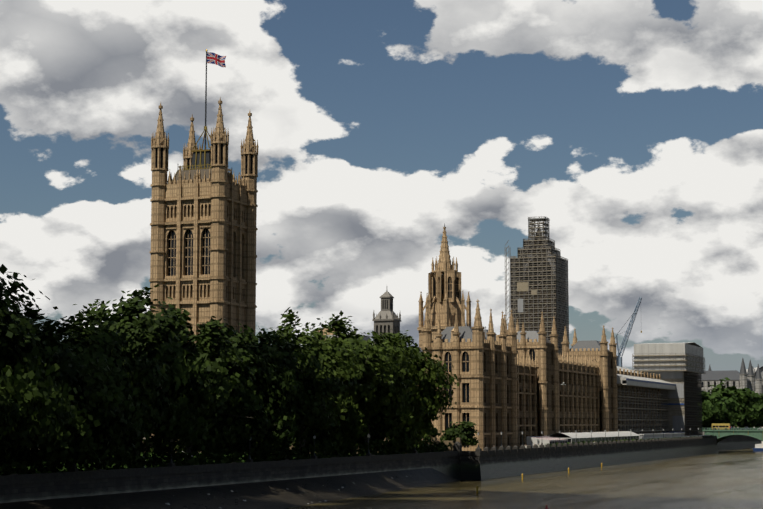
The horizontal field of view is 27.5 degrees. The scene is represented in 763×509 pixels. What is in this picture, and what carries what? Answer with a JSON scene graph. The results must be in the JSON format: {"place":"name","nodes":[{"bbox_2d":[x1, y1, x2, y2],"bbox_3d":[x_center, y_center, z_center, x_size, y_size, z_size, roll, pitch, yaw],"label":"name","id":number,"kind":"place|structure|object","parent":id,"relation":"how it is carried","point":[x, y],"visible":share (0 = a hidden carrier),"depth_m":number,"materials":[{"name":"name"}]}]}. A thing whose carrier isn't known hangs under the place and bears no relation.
{"place":"outdoors","nodes":[
{"label":"outdoors","id":0,"kind":"place"},
{"bbox_2d":[1,438,385,473],"bbox_3d":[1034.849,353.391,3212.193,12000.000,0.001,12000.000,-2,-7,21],"label":"bank ground","id":1,"kind":"structure","parent":0,"point":[150,453],"depth_m":271.54,"materials":[{"name":"green plant"}]},
{"bbox_2d":[149,49,258,437],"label":"tower","id":2,"kind":"structure","parent":1,"relation":"on","point":[204,206],"depth_m":429.82,"materials":[{"name":"stone"}]},
{"bbox_2d":[207,52,225,66],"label":"union flag","id":3,"kind":"object","parent":2,"relation":"attached to","point":[215,58],"visible":1,"depth_m":443.34,"materials":[{"name":"multicoloured fabric"}]},
{"bbox_2d":[0,264,477,474],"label":"garden trees","id":4,"kind":"object","parent":1,"relation":"on","point":[42,419],"depth_m":245.69,"materials":[{"name":"green plant"}]},
{"bbox_2d":[372,290,400,343],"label":"grey lantern tower","id":5,"kind":"structure","parent":1,"relation":"on","point":[386,319],"depth_m":552.29,"materials":[{"name":"stone"}]},
{"bbox_2d":[417,223,470,347],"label":"central tower","id":6,"kind":"structure","parent":1,"relation":"on","point":[444,300],"depth_m":539.19,"materials":[{"name":"stone"}]},
{"bbox_2d":[319,325,601,435],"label":"palace roof blocks","id":7,"kind":"structure","parent":1,"relation":"on","point":[366,338],"depth_m":528.20,"materials":[{"name":"stone"}]},
{"bbox_2d":[505,216,568,355],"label":"scaffolded clock tower","id":8,"kind":"structure","parent":1,"relation":"on","point":[538,284],"depth_m":679.39,"materials":[{"name":"metal"}]},
{"bbox_2d":[418,300,661,450],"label":"palace building","id":9,"kind":"structure","parent":1,"relation":"on","point":[504,372],"depth_m":454.09,"materials":[{"name":"stone"}]},
{"bbox_2d":[615,297,641,366],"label":"crane","id":10,"kind":"object","parent":1,"relation":"on","point":[619,357],"visible":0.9,"depth_m":641.90,"materials":[{"name":"blue metal"}]},
{"bbox_2d":[617,342,704,435],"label":"scaffolded building","id":11,"kind":"structure","parent":1,"relation":"on","point":[679,368],"depth_m":634.50,"materials":[{"name":"grey"}]},
{"bbox_2d":[701,358,762,394],"bbox_3d":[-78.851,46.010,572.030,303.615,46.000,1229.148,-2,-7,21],"label":"embankment buildings","id":12,"kind":"structure","parent":1,"relation":"on","point":[743,378],"depth_m":912.23,"materials":[{"name":"stone"}]},
{"bbox_2d":[703,428,762,442],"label":"bridge","id":13,"kind":"structure","parent":1,"relation":"on","point":[721,434],"depth_m":690.81,"materials":[{"name":"metal"}]},
{"bbox_2d":[712,423,730,429],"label":"bus","id":14,"kind":"object","parent":13,"relation":"on","point":[722,425],"visible":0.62,"depth_m":700.14,"materials":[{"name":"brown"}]},
{"bbox_2d":[746,366,762,383],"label":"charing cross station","id":15,"kind":"object","parent":1,"relation":"on","point":[755,370],"visible":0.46,"depth_m":1141.19,"materials":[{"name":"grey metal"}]},
{"bbox_3d":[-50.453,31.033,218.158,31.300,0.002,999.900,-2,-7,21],"label":"terrace paving","id":16,"kind":"structure","parent":1,"relation":"on","visible":0},
{"bbox_2d":[527,431,709,447],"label":"terrace marquees","id":17,"kind":"object","parent":16,"relation":"on","point":[562,438],"visible":0.71,"depth_m":478.54,"materials":[{"name":"white fabric"}]},
{"bbox_2d":[544,435,711,445],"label":"terrace shrubs","id":18,"kind":"object","parent":16,"relation":"on","point":[617,440],"visible":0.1,"depth_m":499.95,"materials":[{"name":"green plant"}]},
{"bbox_2d":[0,468,458,508],"bbox_3d":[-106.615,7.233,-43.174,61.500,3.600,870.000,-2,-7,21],"label":"foreshore","id":19,"kind":"structure","parent":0,"point":[282,494],"depth_m":249.27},
{"bbox_2d":[80,471,421,508],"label":"foreshore stones","id":20,"kind":"object","parent":19,"relation":"on","point":[237,499],"visible":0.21,"depth_m":238.26,"materials":[{"name":"grey stone"}]},
{"bbox_2d":[0,435,761,502],"bbox_3d":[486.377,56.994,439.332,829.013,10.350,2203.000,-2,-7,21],"label":"river wall","id":21,"kind":"structure","parent":0,"point":[458,463],"depth_m":315.93,"materials":[{"name":"grey stone"}]},
{"bbox_2d":[70,428,713,471],"bbox_3d":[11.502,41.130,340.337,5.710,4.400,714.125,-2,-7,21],"label":"embankment lamp standards","id":22,"kind":"object","parent":21,"relation":"on","point":[170,464],"visible":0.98,"depth_m":286.02,"materials":[{"name":"grey metal"}]},
{"bbox_2d":[0,0,762,371],"label":"sky","id":23,"kind":"structure","parent":0,"point":[634,127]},
{"bbox_2d":[287,448,762,508],"bbox_3d":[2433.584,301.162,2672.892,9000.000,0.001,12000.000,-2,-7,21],"label":"river","id":24,"kind":"structure","parent":0,"point":[727,479],"depth_m":305.14,"materials":[{"name":"brown liquid"}]},
{"bbox_2d":[476,463,601,492],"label":"marker posts","id":25,"kind":"object","parent":24,"relation":"on","point":[477,487],"visible":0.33,"depth_m":363.27,"materials":[{"name":"orange paint"}]},
{"bbox_2d":[753,441,762,450],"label":"boat","id":26,"kind":"object","parent":24,"relation":"on","point":[758,447],"visible":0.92,"depth_m":728.55,"materials":[{"name":"white paint"}]},
{"bbox_2d":[702,377,762,429],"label":"trees","id":27,"kind":"object","parent":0,"point":[721,403],"depth_m":778.18,"materials":[{"name":"green plant"}]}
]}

